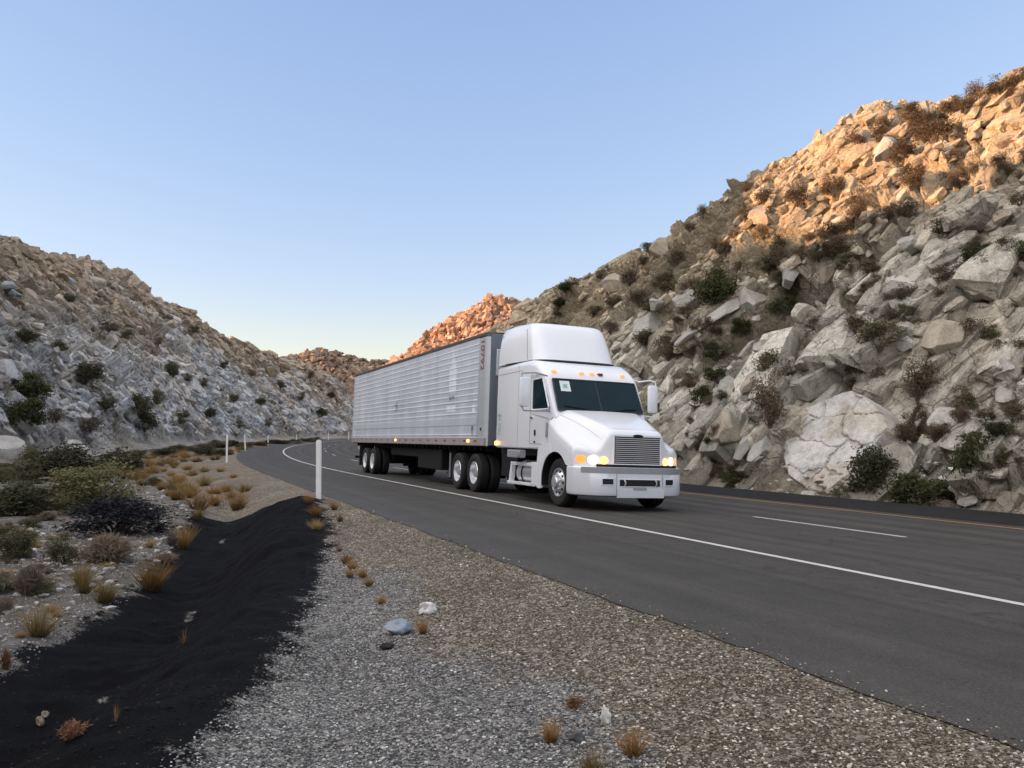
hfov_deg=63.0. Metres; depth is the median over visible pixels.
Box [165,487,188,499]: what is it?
grass tuft
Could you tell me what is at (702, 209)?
desert shrub
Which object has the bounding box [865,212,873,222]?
boulder
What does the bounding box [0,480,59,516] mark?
desert shrub
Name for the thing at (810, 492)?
boulder
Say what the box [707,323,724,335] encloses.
desert shrub
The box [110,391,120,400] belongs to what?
boulder
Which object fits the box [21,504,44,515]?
desert shrub
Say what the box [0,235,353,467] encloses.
hillside
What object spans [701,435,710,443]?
desert shrub
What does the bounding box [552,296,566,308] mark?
desert shrub
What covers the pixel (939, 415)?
boulder
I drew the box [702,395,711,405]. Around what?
desert shrub
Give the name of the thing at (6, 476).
desert shrub
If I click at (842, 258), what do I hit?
desert shrub
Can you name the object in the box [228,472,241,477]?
grass tuft
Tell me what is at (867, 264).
desert shrub
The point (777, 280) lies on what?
desert shrub
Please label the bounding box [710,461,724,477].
desert shrub
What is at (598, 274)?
desert shrub
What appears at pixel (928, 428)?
desert shrub
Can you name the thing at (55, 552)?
desert shrub
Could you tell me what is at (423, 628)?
grass tuft
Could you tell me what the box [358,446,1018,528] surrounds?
road marking
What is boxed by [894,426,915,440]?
desert shrub
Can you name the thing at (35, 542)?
grass tuft
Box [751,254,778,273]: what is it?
desert shrub
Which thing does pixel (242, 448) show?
grass tuft
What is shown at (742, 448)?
boulder
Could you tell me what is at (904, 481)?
desert shrub
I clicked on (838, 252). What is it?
desert shrub
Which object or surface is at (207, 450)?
desert shrub
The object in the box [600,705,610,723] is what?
paper scrap
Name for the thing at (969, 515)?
kerb
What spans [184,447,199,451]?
desert shrub
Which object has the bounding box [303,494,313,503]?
grass tuft
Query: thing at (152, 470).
grass tuft
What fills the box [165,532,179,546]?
dry bush
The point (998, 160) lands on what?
desert shrub
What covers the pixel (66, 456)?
desert shrub
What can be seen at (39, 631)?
grass tuft
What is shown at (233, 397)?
desert shrub
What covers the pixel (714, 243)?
desert shrub
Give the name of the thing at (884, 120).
desert shrub
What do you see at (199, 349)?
boulder
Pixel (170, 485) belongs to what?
grass tuft
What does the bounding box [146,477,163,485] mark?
desert shrub
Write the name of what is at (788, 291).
desert shrub
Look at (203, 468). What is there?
grass tuft
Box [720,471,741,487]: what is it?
desert shrub
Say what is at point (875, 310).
desert shrub
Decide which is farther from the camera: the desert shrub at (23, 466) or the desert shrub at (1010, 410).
the desert shrub at (23, 466)
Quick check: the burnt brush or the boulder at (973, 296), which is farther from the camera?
the boulder at (973, 296)
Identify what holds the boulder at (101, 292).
on the hillside at (48, 312)
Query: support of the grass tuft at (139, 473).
on the ground
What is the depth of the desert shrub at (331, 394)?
227.69 m
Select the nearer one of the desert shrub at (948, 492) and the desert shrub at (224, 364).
the desert shrub at (948, 492)
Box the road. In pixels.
[236,439,1023,750]
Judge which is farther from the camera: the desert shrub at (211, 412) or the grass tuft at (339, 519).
the desert shrub at (211, 412)
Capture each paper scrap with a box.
[418,602,436,614]
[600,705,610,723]
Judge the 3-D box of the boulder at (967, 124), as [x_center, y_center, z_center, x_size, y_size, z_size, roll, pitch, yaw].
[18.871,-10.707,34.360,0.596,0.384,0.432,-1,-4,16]
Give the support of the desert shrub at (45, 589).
on the ground
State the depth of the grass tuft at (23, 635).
7.23 m
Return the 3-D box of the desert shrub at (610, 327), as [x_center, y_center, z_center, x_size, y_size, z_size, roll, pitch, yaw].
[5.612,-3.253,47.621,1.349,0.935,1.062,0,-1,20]
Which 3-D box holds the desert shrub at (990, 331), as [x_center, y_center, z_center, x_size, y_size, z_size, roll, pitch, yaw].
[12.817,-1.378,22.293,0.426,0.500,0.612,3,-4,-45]
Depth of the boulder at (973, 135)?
33.88 m
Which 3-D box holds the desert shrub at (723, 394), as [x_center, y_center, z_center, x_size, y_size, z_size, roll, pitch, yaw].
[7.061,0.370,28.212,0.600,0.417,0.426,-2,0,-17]
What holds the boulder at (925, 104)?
on the hillside at (996, 278)
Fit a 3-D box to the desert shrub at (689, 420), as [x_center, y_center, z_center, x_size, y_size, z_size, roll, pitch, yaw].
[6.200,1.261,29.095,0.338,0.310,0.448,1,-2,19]
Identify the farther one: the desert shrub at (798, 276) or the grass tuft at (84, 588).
the desert shrub at (798, 276)
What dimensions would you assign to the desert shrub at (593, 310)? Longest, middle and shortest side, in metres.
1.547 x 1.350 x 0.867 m
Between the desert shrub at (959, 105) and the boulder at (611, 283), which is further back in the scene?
the boulder at (611, 283)
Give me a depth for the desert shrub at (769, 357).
27.52 m
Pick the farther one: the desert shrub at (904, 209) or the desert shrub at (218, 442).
the desert shrub at (218, 442)
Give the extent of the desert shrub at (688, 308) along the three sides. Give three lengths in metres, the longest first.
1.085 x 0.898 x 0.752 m
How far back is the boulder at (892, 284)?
25.66 m
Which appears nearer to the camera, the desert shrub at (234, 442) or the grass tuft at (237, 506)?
the grass tuft at (237, 506)
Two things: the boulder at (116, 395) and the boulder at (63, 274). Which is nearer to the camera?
the boulder at (116, 395)
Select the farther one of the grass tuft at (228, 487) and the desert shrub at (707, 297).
the desert shrub at (707, 297)
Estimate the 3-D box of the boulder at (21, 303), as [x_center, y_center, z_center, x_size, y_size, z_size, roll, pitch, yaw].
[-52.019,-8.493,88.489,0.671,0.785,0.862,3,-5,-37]
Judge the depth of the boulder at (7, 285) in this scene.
84.51 m
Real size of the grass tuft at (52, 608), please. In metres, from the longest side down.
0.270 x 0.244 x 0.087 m
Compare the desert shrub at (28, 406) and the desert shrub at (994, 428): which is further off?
the desert shrub at (28, 406)
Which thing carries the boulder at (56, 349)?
on the hillside at (48, 312)
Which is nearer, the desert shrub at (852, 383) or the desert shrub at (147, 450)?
the desert shrub at (852, 383)
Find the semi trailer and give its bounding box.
[352,332,504,474]
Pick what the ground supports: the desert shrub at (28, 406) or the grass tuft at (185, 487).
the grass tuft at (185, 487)
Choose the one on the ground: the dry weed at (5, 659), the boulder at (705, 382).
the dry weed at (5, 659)
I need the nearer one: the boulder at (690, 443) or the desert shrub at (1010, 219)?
the desert shrub at (1010, 219)
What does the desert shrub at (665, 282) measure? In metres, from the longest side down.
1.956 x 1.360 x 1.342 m
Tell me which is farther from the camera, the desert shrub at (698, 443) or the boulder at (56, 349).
the boulder at (56, 349)
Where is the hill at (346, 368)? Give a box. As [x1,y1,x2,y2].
[289,347,389,385]
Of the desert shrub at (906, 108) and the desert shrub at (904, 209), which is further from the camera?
the desert shrub at (906, 108)
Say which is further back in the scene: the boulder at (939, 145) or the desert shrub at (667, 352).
the desert shrub at (667, 352)
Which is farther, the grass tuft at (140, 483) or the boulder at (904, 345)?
the grass tuft at (140, 483)
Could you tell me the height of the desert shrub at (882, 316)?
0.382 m
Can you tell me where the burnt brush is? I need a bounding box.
[49,495,187,536]
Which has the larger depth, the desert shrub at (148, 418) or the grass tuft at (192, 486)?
the desert shrub at (148, 418)
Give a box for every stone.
[36,716,44,726]
[41,711,49,717]
[380,643,394,649]
[568,730,584,741]
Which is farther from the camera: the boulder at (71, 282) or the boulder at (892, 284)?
the boulder at (71, 282)
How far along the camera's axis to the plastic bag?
6.37 m
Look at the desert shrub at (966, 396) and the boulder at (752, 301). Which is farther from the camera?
the boulder at (752, 301)
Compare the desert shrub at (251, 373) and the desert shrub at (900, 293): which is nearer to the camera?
the desert shrub at (900, 293)
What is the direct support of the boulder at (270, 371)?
on the hillside at (48, 312)
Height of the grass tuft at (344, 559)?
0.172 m
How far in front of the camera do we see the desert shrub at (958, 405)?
21.15 m
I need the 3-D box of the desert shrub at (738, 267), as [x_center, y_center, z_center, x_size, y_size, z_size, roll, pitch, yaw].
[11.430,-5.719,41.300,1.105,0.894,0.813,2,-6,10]
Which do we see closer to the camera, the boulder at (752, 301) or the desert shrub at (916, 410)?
the desert shrub at (916, 410)
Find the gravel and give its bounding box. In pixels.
[0,506,1023,767]
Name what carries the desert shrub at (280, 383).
on the hillside at (48, 312)
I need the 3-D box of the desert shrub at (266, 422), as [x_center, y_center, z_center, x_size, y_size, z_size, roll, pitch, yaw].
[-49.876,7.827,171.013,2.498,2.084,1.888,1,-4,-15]
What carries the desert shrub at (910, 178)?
on the hillside at (996, 278)
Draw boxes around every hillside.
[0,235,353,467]
[374,66,1023,513]
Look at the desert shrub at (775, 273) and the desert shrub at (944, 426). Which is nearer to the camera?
the desert shrub at (944, 426)
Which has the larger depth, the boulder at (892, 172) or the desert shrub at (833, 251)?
the boulder at (892, 172)
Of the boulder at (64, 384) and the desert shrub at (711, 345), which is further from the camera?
the boulder at (64, 384)
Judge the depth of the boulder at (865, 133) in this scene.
40.18 m
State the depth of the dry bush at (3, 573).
9.89 m
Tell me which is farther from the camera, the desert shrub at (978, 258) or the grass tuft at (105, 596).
the desert shrub at (978, 258)
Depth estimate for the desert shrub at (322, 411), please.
214.65 m
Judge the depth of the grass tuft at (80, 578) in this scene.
9.45 m
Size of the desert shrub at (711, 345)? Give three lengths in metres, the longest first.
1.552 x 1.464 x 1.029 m
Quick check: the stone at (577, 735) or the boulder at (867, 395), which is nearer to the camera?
the stone at (577, 735)
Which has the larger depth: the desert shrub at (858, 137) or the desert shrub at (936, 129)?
the desert shrub at (858, 137)
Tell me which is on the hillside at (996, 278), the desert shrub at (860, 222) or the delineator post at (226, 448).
the desert shrub at (860, 222)
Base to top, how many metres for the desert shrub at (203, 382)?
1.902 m
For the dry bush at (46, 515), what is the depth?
17.10 m
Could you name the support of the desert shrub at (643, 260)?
on the hillside at (996, 278)
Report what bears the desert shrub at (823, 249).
on the hillside at (996, 278)
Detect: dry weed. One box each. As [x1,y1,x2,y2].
[0,648,13,669]
[56,719,92,740]
[110,700,120,720]
[177,629,189,644]
[562,695,587,708]
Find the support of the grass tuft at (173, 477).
on the ground
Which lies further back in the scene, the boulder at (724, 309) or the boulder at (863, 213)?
the boulder at (724, 309)
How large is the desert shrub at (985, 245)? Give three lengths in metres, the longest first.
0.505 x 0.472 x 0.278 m
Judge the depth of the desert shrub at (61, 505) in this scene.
19.55 m
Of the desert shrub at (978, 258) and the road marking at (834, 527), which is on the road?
the road marking at (834, 527)
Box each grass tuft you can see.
[7,598,68,637]
[14,630,31,637]
[29,539,45,545]
[42,605,61,612]
[52,610,63,617]
[63,558,100,586]
[65,572,99,593]
[88,576,129,603]
[120,468,155,479]
[124,553,178,591]
[126,475,150,485]
[142,537,158,547]
[143,465,165,473]
[146,455,184,462]
[146,458,169,465]
[150,480,165,489]
[158,476,187,489]
[159,475,188,483]
[163,489,189,499]
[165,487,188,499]
[167,459,182,465]
[171,472,192,481]
[171,490,187,499]
[171,520,202,549]
[174,480,196,491]
[175,488,223,510]
[176,480,204,495]
[177,456,189,461]
[177,463,198,469]
[178,452,195,457]
[178,482,197,490]
[180,486,200,497]
[184,468,204,475]
[187,455,208,461]
[188,472,217,485]
[188,505,206,520]
[196,465,211,471]
[199,485,226,493]
[202,492,224,505]
[204,454,230,459]
[213,467,227,471]
[216,482,236,491]
[220,489,252,510]
[222,488,238,497]
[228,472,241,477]
[231,482,258,491]
[234,445,250,449]
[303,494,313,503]
[305,503,324,515]
[307,518,327,529]
[328,500,340,509]
[335,513,344,521]
[335,552,356,563]
[345,559,358,568]
[346,568,356,577]
[353,567,372,577]
[362,576,377,585]
[375,595,390,603]
[410,617,432,634]
[529,714,567,743]
[569,742,613,767]
[609,721,653,757]
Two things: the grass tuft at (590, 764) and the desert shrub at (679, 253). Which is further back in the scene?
the desert shrub at (679, 253)
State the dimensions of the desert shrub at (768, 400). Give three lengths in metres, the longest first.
1.919 x 1.248 x 1.234 m
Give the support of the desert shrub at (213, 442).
on the ground
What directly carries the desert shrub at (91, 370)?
on the hillside at (48, 312)
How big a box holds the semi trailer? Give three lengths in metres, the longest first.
16.440 x 4.230 x 2.710 m
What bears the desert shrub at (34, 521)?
on the ground
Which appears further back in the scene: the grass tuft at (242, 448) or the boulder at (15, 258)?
the boulder at (15, 258)
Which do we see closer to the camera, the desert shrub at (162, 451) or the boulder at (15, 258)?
the desert shrub at (162, 451)
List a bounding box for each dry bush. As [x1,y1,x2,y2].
[0,571,10,577]
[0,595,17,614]
[7,558,50,596]
[11,559,20,563]
[33,510,59,520]
[35,563,47,569]
[41,567,54,573]
[71,529,139,563]
[149,551,180,562]
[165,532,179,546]
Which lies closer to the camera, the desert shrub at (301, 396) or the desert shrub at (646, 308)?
the desert shrub at (646, 308)
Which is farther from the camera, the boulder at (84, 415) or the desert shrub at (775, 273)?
the boulder at (84, 415)
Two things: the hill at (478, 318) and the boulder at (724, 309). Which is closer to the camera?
the boulder at (724, 309)
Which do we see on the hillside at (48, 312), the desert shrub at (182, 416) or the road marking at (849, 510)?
the desert shrub at (182, 416)
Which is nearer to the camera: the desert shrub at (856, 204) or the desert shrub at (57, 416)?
the desert shrub at (856, 204)
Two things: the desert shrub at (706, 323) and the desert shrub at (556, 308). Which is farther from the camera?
the desert shrub at (556, 308)
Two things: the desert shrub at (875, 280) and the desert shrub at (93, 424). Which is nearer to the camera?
the desert shrub at (875, 280)
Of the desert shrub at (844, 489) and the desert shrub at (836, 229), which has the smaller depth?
the desert shrub at (844, 489)
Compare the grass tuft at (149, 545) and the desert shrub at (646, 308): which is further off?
the desert shrub at (646, 308)
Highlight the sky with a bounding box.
[0,0,1023,360]
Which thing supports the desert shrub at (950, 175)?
on the hillside at (996, 278)
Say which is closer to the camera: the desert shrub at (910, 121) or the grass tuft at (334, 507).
the grass tuft at (334, 507)
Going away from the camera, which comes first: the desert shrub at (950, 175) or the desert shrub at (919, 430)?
the desert shrub at (919, 430)
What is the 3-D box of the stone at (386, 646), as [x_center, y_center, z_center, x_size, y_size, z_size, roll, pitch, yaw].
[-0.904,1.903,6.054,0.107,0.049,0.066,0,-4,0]
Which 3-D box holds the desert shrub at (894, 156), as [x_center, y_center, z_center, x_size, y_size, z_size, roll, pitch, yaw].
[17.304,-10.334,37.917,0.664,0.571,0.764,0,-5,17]
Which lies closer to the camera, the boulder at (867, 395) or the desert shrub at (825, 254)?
the boulder at (867, 395)
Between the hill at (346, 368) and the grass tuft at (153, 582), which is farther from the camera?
the hill at (346, 368)
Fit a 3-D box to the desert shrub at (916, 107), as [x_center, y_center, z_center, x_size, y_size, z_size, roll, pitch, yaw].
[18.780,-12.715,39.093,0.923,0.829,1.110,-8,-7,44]
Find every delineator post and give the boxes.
[226,435,227,462]
[316,440,320,498]
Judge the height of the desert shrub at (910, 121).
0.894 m
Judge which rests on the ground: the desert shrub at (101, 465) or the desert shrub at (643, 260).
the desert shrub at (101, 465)
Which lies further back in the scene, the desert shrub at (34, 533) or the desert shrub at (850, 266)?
the desert shrub at (850, 266)
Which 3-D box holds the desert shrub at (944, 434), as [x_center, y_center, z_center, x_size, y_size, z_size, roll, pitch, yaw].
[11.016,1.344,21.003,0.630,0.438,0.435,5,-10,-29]
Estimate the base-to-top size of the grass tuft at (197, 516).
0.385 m
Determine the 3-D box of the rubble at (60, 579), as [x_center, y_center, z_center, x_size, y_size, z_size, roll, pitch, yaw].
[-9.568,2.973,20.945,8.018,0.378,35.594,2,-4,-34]
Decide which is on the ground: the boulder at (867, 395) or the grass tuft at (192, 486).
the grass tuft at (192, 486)
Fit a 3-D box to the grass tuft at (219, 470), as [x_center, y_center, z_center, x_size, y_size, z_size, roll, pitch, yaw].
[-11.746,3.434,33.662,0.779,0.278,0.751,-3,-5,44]
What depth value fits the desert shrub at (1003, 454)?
17.85 m
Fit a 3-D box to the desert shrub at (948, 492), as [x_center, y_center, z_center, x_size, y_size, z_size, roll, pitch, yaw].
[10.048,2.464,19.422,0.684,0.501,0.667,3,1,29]
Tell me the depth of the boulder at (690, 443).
28.22 m
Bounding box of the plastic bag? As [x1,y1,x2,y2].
[382,618,412,634]
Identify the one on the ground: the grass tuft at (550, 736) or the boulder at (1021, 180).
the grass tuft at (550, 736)
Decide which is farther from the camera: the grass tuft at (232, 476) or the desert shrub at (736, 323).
the desert shrub at (736, 323)
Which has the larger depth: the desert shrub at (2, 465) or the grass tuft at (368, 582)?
the desert shrub at (2, 465)
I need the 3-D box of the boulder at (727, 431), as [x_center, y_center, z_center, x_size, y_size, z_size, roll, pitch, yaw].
[6.774,1.630,27.009,1.377,1.057,1.370,-29,19,45]
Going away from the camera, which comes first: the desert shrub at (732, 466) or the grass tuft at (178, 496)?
the grass tuft at (178, 496)
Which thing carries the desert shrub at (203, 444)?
on the ground
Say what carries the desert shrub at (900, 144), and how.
on the hillside at (996, 278)
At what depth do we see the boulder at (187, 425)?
113.61 m
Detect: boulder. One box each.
[0,435,28,462]
[1,281,16,289]
[8,289,22,298]
[12,256,17,263]
[18,300,24,307]
[54,347,59,352]
[58,270,68,281]
[59,379,70,389]
[66,439,87,458]
[68,276,75,285]
[82,413,91,423]
[97,289,105,295]
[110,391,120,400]
[123,317,134,328]
[127,396,135,407]
[167,320,176,327]
[184,422,192,428]
[196,346,201,352]
[265,366,275,376]
[601,273,624,291]
[632,310,661,336]
[648,237,667,256]
[649,298,664,309]
[668,321,674,326]
[672,289,698,311]
[674,296,738,345]
[684,436,698,448]
[692,377,713,395]
[707,411,739,445]
[716,374,734,396]
[733,216,743,224]
[733,435,748,461]
[738,287,765,313]
[739,374,755,392]
[747,205,769,224]
[747,435,771,461]
[751,315,759,322]
[753,339,765,351]
[782,267,798,289]
[801,490,816,494]
[819,266,833,283]
[825,361,838,368]
[855,129,870,143]
[859,210,876,223]
[864,381,879,399]
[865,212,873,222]
[866,249,872,256]
[873,136,897,161]
[885,275,914,293]
[887,167,903,176]
[896,235,918,254]
[896,336,912,351]
[917,101,929,113]
[920,319,964,354]
[926,407,975,437]
[932,141,943,148]
[936,96,958,104]
[942,142,955,156]
[957,495,977,506]
[962,120,976,128]
[964,290,982,300]
[969,131,978,139]
[993,208,1011,224]
[993,356,1014,376]
[995,384,1016,402]
[1001,425,1019,445]
[1019,175,1023,184]
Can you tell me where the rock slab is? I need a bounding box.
[783,391,912,494]
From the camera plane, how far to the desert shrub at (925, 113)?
38.46 m
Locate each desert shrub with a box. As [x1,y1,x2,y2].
[0,396,50,425]
[0,461,17,472]
[0,467,17,481]
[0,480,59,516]
[0,523,22,533]
[0,529,36,561]
[0,533,27,547]
[0,574,14,593]
[4,288,23,299]
[4,458,43,480]
[7,527,40,540]
[10,469,47,483]
[12,370,56,400]
[14,328,40,344]
[15,444,44,463]
[17,515,42,528]
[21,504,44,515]
[25,443,104,476]
[27,579,57,593]
[42,530,83,565]
[46,408,69,422]
[48,455,145,514]
[48,498,76,510]
[50,339,69,350]
[63,294,77,301]
[63,361,107,384]
[78,415,103,433]
[83,461,117,476]
[85,446,151,477]
[95,396,116,411]
[97,321,120,332]
[118,329,134,338]
[128,391,153,415]
[129,449,148,453]
[135,409,160,431]
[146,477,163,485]
[148,448,176,455]
[151,389,168,404]
[153,336,163,345]
[161,444,191,451]
[163,361,180,377]
[171,409,189,423]
[182,373,193,380]
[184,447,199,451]
[188,324,199,332]
[192,446,215,455]
[194,442,216,448]
[199,377,209,387]
[203,441,224,447]
[204,408,218,417]
[209,439,225,447]
[211,448,234,455]
[216,443,232,447]
[219,360,228,368]
[225,440,241,445]
[227,393,240,402]
[234,418,244,427]
[239,442,256,447]
[246,368,257,376]
[253,441,269,445]
[254,397,266,405]
[262,417,274,426]
[264,439,281,443]
[277,380,286,388]
[297,391,306,398]
[298,438,311,441]
[306,371,313,377]
[316,407,328,416]
[326,391,335,398]
[551,305,560,315]
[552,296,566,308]
[556,282,568,292]
[564,276,581,291]
[585,304,602,316]
[593,269,605,279]
[599,319,619,334]
[602,291,621,306]
[619,268,639,286]
[628,288,650,306]
[630,327,653,347]
[636,256,648,265]
[639,242,651,253]
[641,303,651,313]
[647,267,676,290]
[651,334,681,360]
[666,247,687,265]
[669,313,682,323]
[675,301,696,318]
[676,372,701,387]
[677,275,699,294]
[683,220,695,231]
[686,416,693,424]
[688,311,715,333]
[688,384,712,404]
[689,263,741,307]
[692,439,700,450]
[694,294,710,302]
[695,203,707,218]
[696,339,731,360]
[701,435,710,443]
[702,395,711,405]
[703,366,729,383]
[706,423,719,436]
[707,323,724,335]
[708,238,722,250]
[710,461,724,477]
[712,389,729,400]
[716,239,730,255]
[717,239,729,250]
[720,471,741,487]
[722,457,741,474]
[724,227,738,238]
[730,316,751,335]
[732,259,749,272]
[736,204,752,222]
[739,181,753,191]
[746,369,789,428]
[750,222,771,239]
[751,186,774,204]
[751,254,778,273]
[751,347,795,375]
[762,257,774,268]
[765,290,802,315]
[767,244,789,265]
[768,234,789,253]
[768,269,781,284]
[772,271,802,288]
[776,281,795,296]
[784,183,811,206]
[786,244,813,261]
[793,274,800,286]
[801,230,814,241]
[803,313,822,330]
[808,243,823,262]
[811,242,827,256]
[814,220,854,240]
[815,173,845,197]
[815,227,824,236]
[819,239,838,256]
[821,242,843,259]
[822,230,854,253]
[829,483,857,498]
[832,246,845,256]
[834,250,853,263]
[835,262,846,269]
[840,280,869,299]
[842,262,853,270]
[842,313,865,333]
[842,378,857,390]
[843,192,868,218]
[843,444,899,496]
[845,217,854,230]
[845,343,896,380]
[846,129,868,145]
[853,212,879,227]
[854,315,908,352]
[855,258,879,273]
[856,281,867,292]
[857,324,884,337]
[865,273,888,287]
[866,305,883,315]
[868,114,891,135]
[869,132,890,142]
[874,203,902,219]
[879,313,892,322]
[881,288,899,300]
[882,470,954,505]
[883,307,900,319]
[885,135,918,157]
[885,150,900,162]
[887,200,924,218]
[889,282,917,299]
[889,302,917,321]
[891,423,920,441]
[894,100,918,119]
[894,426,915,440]
[896,143,913,154]
[896,163,922,184]
[897,355,943,406]
[899,169,927,190]
[899,410,926,430]
[901,109,925,126]
[902,103,923,119]
[908,115,963,143]
[908,404,926,433]
[909,121,932,142]
[914,111,934,125]
[915,109,934,120]
[915,427,926,435]
[916,165,926,175]
[921,422,946,442]
[923,215,951,236]
[927,421,953,438]
[928,260,958,281]
[929,285,954,297]
[930,479,953,498]
[932,104,951,118]
[938,94,964,115]
[938,429,950,441]
[941,146,964,162]
[941,433,997,495]
[943,167,958,187]
[944,381,966,397]
[945,172,973,188]
[948,406,972,423]
[950,159,979,177]
[951,97,972,113]
[951,404,971,416]
[956,315,986,339]
[956,386,979,411]
[959,246,985,262]
[960,77,984,106]
[962,242,975,248]
[962,250,989,263]
[964,430,984,441]
[967,234,983,246]
[974,406,999,420]
[976,242,990,248]
[978,323,1002,339]
[982,73,1015,94]
[983,421,1016,436]
[988,151,1010,171]
[990,338,1008,350]
[993,446,1009,467]
[994,207,1015,225]
[994,233,1020,250]
[994,447,1011,461]
[1001,163,1015,176]
[1001,398,1023,423]
[1001,425,1023,437]
[1003,85,1016,96]
[1006,188,1023,206]
[1007,336,1023,350]
[1008,68,1023,87]
[1008,239,1023,261]
[1013,150,1023,165]
[1013,456,1023,463]
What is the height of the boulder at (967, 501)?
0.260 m
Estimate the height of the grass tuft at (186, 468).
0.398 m
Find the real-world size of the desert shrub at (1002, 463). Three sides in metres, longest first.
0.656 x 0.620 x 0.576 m
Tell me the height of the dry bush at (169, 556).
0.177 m
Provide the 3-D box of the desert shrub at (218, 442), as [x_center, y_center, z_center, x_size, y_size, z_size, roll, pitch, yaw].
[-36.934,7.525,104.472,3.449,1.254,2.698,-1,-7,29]
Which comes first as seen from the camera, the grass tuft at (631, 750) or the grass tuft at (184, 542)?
the grass tuft at (631, 750)
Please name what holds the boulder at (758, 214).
on the hillside at (996, 278)
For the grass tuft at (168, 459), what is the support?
on the ground
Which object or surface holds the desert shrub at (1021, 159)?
on the hillside at (996, 278)
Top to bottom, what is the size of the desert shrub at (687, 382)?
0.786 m
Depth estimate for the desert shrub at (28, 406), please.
50.41 m
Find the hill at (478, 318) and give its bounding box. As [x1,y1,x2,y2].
[376,293,521,367]
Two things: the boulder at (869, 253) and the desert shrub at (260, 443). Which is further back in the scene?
the desert shrub at (260, 443)
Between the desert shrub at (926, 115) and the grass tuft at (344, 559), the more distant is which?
the desert shrub at (926, 115)
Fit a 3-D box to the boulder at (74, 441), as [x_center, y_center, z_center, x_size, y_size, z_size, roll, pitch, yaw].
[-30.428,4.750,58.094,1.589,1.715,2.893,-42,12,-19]
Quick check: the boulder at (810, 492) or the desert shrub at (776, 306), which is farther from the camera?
the desert shrub at (776, 306)
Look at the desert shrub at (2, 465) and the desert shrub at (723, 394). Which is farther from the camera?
the desert shrub at (2, 465)
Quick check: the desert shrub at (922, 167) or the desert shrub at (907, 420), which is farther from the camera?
the desert shrub at (922, 167)
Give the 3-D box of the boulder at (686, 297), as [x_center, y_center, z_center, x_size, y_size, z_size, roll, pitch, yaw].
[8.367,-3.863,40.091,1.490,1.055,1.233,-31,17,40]
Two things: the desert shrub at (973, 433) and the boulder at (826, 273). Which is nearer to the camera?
the desert shrub at (973, 433)
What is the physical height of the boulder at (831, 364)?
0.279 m
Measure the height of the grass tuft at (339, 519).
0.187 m
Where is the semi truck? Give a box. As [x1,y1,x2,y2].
[449,323,679,506]
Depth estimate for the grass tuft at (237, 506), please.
20.01 m
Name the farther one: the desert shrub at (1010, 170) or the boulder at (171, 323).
the boulder at (171, 323)
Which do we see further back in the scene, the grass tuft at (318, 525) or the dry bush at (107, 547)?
the grass tuft at (318, 525)
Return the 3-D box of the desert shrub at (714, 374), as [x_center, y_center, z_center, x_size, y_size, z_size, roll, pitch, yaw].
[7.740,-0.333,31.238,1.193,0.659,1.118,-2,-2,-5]
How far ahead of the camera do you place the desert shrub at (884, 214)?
30.88 m
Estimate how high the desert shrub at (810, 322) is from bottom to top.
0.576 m
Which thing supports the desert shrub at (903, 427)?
on the hillside at (996, 278)
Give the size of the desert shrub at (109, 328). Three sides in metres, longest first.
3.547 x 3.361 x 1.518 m
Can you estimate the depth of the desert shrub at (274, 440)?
112.56 m
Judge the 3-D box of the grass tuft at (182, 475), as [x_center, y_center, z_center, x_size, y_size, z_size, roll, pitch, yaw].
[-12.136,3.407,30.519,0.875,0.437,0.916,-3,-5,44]
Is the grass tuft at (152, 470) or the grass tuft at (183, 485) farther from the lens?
the grass tuft at (152, 470)
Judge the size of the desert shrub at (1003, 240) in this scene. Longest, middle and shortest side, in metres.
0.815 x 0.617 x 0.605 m
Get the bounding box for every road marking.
[283,440,1023,605]
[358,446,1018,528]
[759,517,904,536]
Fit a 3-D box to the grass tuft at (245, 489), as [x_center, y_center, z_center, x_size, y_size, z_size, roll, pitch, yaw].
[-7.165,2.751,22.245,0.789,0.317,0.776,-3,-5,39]
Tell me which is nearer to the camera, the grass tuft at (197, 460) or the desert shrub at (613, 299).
the grass tuft at (197, 460)
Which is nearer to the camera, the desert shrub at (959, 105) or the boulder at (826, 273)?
the boulder at (826, 273)
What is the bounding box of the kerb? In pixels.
[680,483,1023,525]
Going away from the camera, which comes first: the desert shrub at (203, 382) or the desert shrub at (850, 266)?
the desert shrub at (850, 266)
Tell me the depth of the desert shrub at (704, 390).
30.55 m
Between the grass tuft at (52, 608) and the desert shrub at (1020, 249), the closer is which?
the grass tuft at (52, 608)
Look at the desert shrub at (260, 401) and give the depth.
178.18 m
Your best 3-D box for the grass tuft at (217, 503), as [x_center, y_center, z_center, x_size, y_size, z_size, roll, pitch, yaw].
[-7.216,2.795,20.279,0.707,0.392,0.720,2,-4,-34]
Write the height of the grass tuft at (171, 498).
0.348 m
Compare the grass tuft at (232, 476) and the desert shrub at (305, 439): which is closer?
the grass tuft at (232, 476)
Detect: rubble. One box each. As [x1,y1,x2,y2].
[0,475,256,687]
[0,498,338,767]
[734,460,952,500]
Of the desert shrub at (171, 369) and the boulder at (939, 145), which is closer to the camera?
the boulder at (939, 145)
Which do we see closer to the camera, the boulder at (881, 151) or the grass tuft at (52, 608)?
the grass tuft at (52, 608)
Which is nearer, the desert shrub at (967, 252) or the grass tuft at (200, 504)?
the grass tuft at (200, 504)
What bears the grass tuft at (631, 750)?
on the ground
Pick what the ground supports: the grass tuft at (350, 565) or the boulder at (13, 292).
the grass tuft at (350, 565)
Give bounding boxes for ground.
[0,438,1023,767]
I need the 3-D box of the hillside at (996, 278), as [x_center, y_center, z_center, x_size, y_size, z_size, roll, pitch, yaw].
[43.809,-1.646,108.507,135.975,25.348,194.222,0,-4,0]

